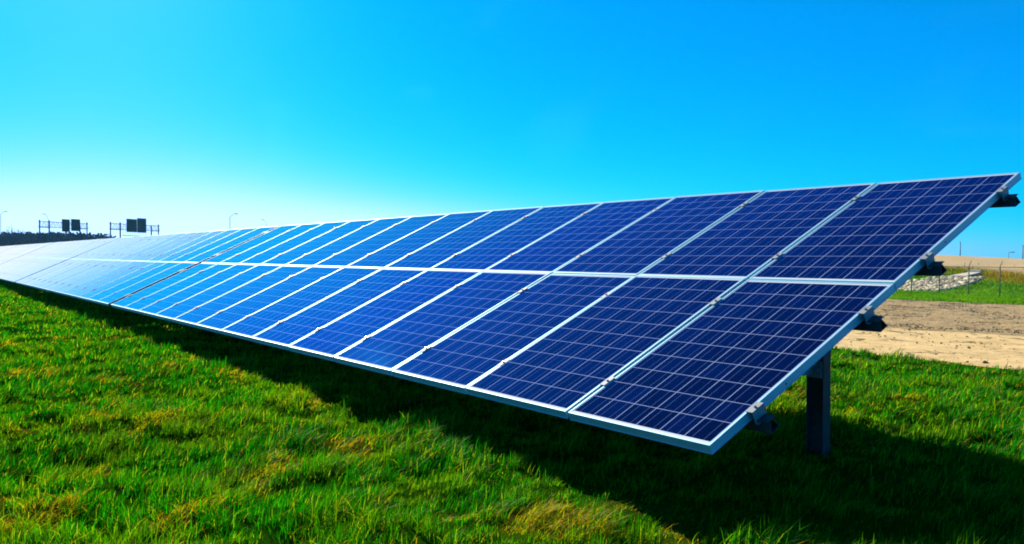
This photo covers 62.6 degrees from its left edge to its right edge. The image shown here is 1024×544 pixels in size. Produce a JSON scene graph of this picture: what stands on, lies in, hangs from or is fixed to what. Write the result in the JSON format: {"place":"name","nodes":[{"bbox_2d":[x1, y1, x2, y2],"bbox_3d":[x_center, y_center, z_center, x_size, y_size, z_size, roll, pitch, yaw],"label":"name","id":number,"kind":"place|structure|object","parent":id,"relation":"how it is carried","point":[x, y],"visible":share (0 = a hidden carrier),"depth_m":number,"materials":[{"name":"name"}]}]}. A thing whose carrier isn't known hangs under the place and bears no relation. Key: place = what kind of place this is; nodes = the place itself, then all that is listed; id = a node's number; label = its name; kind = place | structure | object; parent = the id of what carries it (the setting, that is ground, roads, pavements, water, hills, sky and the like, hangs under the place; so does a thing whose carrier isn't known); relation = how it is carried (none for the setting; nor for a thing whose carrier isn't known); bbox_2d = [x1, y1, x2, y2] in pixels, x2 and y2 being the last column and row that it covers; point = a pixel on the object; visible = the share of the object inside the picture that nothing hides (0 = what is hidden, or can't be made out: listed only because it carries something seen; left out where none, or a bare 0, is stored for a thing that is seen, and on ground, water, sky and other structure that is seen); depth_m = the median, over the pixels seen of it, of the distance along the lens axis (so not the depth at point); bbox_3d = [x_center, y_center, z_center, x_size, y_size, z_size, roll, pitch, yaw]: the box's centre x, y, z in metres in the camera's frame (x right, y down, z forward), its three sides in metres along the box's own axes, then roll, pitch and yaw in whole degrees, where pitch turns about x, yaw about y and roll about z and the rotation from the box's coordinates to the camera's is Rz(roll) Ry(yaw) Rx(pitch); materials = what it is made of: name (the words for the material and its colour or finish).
{"place":"outdoors","nodes":[
{"label":"outdoors","id":0,"kind":"place"},
{"bbox_2d":[0,255,1023,543],"bbox_3d":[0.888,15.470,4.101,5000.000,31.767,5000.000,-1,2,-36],"label":"ground","id":1,"kind":"structure","parent":0,"point":[660,511],"depth_m":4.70,"materials":[{"name":"green plant"}]},
{"bbox_2d":[0,245,17,251],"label":"solar array table","id":2,"kind":"object","parent":1,"relation":"on","point":[3,248],"visible":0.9,"depth_m":53.15,"materials":[{"name":"glass"}]},
{"bbox_2d":[0,242,53,263],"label":"solar array table","id":3,"kind":"object","parent":1,"relation":"on","point":[13,253],"visible":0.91,"depth_m":42.70,"materials":[{"name":"glass"}]},
{"bbox_2d":[0,226,116,245],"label":"bare woods","id":4,"kind":"object","parent":1,"relation":"on","point":[11,238],"visible":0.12,"depth_m":601.86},
{"bbox_2d":[0,238,118,282],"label":"solar array table","id":5,"kind":"object","parent":1,"relation":"on","point":[32,262],"visible":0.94,"depth_m":30.82,"materials":[{"name":"glass"}]},
{"bbox_2d":[38,219,87,242],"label":"sign gantry","id":6,"kind":"object","parent":1,"relation":"on","point":[76,224],"visible":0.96,"depth_m":260.67,"materials":[{"name":"metal"}]},
{"bbox_2d":[109,218,158,237],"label":"sign gantry","id":7,"kind":"object","parent":1,"relation":"on","point":[138,225],"visible":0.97,"depth_m":259.29,"materials":[{"name":"metal"}]},
{"bbox_2d":[15,226,278,305],"bbox_3d":[-9.938,0.038,21.203,3.075,2.078,14.261,-1,2,-36],"label":"solar array table","id":8,"kind":"object","parent":1,"relation":"on","point":[111,272],"visible":0.91,"depth_m":18.79,"materials":[{"name":"glass"}]},
{"bbox_2d":[110,172,1021,457],"bbox_3d":[-1.737,0.279,9.977,3.074,2.078,13.291,-1,2,-36],"label":"solar array table","id":9,"kind":"object","parent":1,"relation":"on","point":[712,324],"visible":0.99,"depth_m":6.07,"materials":[{"name":"glass"}]},
{"bbox_2d":[897,275,985,291],"bbox_3d":[28.485,0.787,58.802,10.154,0.978,6.807,-1,2,-36],"label":"riprap rubble","id":10,"kind":"object","parent":1,"relation":"on","point":[933,283],"visible":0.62,"depth_m":58.13,"materials":[{"name":"stone"}]},
{"bbox_2d":[950,270,981,276],"bbox_3d":[33.293,0.103,61.610,1.950,0.524,1.240,-1,1,-24],"label":"culvert apron","id":11,"kind":"object","parent":10,"relation":"on","point":[973,272],"visible":0.96,"depth_m":61.54,"materials":[{"name":"concrete"}]},
{"bbox_2d":[900,261,1023,295],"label":"chain link fence","id":12,"kind":"object","parent":1,"relation":"on","point":[999,267],"visible":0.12,"depth_m":48.10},
{"bbox_2d":[0,0,1023,258],"label":"sky","id":13,"kind":"structure","parent":0,"point":[179,116],"materials":[{"name":"blue"}]},
{"bbox_2d":[834,328,1023,368],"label":"dirt road","id":14,"kind":"structure","parent":0,"point":[999,353],"depth_m":12.59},
{"bbox_2d":[837,299,1023,366],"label":"gravel verge","id":15,"kind":"structure","parent":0,"point":[949,318],"depth_m":21.63,"materials":[{"name":"beige gravel"}]}
]}

